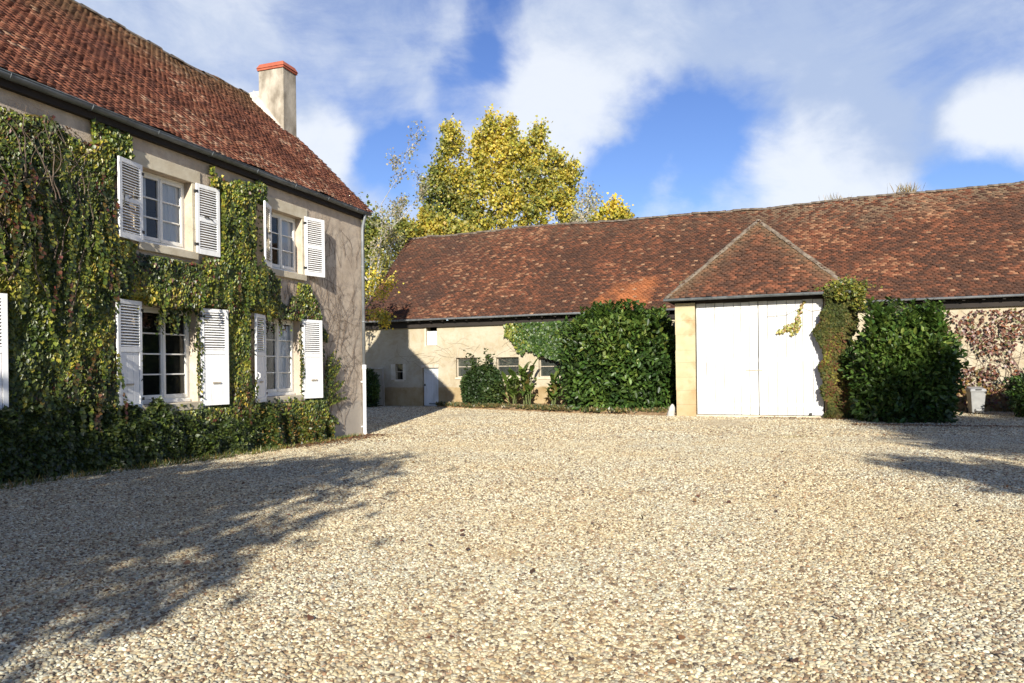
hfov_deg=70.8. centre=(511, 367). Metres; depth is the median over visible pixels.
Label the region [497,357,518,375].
window
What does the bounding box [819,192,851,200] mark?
weed
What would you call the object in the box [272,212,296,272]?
window
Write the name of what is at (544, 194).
poplar tree
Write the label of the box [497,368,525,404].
leafy plant
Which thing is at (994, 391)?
wall creeper
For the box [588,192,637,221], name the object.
young poplar
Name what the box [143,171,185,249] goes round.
window
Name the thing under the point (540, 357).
window
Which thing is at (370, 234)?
broadleaf tree
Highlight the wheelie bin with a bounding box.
[965,387,986,412]
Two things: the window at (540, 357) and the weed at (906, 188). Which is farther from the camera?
the window at (540, 357)
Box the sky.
[75,0,1023,320]
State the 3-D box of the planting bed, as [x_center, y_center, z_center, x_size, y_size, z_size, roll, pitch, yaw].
[1.298,1.706,29.901,11.490,0.256,4.616,-1,0,22]
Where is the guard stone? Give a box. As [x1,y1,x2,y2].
[667,404,674,415]
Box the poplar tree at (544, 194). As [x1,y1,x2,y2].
[416,103,586,230]
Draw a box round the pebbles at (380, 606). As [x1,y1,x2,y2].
[0,495,1023,682]
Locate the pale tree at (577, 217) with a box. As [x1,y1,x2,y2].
[567,181,604,221]
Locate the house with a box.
[0,0,372,437]
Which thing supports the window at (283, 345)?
in the house
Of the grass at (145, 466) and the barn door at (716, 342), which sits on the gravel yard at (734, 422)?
the grass at (145, 466)
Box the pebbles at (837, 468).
[0,435,1023,508]
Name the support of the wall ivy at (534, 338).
attached to the barn
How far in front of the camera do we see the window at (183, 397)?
13.49 m
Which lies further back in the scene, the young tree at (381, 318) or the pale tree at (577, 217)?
the pale tree at (577, 217)
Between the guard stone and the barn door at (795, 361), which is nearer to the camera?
the barn door at (795, 361)
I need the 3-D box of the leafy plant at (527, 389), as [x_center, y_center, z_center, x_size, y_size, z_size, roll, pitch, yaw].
[0.645,0.608,31.294,1.085,2.175,1.036,-1,0,22]
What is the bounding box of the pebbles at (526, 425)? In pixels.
[330,406,1023,442]
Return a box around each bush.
[366,367,380,406]
[459,348,504,408]
[549,298,676,411]
[837,296,971,423]
[1002,367,1023,416]
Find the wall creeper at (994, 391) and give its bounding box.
[946,308,1023,411]
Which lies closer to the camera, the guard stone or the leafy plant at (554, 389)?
the guard stone
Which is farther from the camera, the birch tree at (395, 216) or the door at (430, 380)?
the birch tree at (395, 216)
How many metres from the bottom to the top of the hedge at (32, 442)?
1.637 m
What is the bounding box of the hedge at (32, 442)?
[0,392,335,483]
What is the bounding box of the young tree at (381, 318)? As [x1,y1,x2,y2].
[364,262,403,329]
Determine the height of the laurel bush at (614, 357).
4.719 m
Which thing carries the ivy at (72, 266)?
attached to the house
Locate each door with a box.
[424,368,438,405]
[696,301,758,414]
[746,299,823,415]
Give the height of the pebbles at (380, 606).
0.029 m
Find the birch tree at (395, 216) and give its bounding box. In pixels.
[364,120,435,299]
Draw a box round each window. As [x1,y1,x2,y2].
[142,306,190,403]
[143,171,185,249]
[266,319,294,395]
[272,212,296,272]
[457,358,476,376]
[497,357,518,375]
[540,357,560,376]
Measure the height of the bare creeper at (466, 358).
2.564 m
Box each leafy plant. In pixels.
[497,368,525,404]
[515,357,538,404]
[545,368,564,404]
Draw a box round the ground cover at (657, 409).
[435,401,676,412]
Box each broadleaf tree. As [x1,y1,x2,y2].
[358,192,395,304]
[390,202,483,260]
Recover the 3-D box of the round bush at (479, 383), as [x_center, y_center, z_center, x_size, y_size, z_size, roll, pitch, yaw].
[-1.358,0.493,32.467,2.144,2.786,1.777,-1,0,22]
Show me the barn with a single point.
(722, 285)
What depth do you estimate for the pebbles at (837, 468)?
10.35 m
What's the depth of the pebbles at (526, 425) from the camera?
21.08 m
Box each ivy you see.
[0,101,361,480]
[500,321,572,361]
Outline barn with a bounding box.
[365,181,1023,418]
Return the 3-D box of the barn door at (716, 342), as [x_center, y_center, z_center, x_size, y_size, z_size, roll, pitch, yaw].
[7.547,-0.325,25.257,2.077,3.916,0.070,-1,0,22]
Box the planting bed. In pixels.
[437,403,676,415]
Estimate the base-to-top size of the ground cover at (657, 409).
0.270 m
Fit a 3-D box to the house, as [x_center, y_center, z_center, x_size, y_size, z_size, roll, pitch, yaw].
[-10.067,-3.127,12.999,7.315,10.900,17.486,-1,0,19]
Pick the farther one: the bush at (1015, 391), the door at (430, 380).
the door at (430, 380)
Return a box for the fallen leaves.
[3,416,1023,663]
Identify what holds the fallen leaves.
on the gravel yard at (734, 422)
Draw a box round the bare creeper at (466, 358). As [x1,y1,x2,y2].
[389,337,551,374]
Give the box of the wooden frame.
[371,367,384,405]
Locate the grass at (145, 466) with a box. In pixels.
[0,433,364,489]
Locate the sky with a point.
(668, 107)
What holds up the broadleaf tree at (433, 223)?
on the gravel yard at (734, 422)
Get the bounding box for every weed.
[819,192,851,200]
[887,183,924,193]
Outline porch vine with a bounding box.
[768,273,882,418]
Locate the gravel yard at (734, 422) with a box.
[38,406,1023,537]
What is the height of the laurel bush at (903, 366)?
4.131 m
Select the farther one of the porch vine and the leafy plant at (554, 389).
the leafy plant at (554, 389)
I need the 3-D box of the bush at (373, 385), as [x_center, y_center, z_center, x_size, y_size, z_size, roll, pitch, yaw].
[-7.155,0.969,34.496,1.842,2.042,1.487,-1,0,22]
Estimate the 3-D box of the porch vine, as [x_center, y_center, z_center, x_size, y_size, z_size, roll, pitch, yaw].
[10.206,-0.687,23.740,3.633,4.795,0.701,-1,0,29]
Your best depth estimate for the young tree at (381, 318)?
32.50 m
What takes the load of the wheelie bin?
on the pebbles at (526, 425)
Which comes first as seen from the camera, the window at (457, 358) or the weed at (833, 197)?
the weed at (833, 197)
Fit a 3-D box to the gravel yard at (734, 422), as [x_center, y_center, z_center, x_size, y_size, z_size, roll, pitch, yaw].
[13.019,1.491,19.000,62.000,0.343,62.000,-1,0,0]

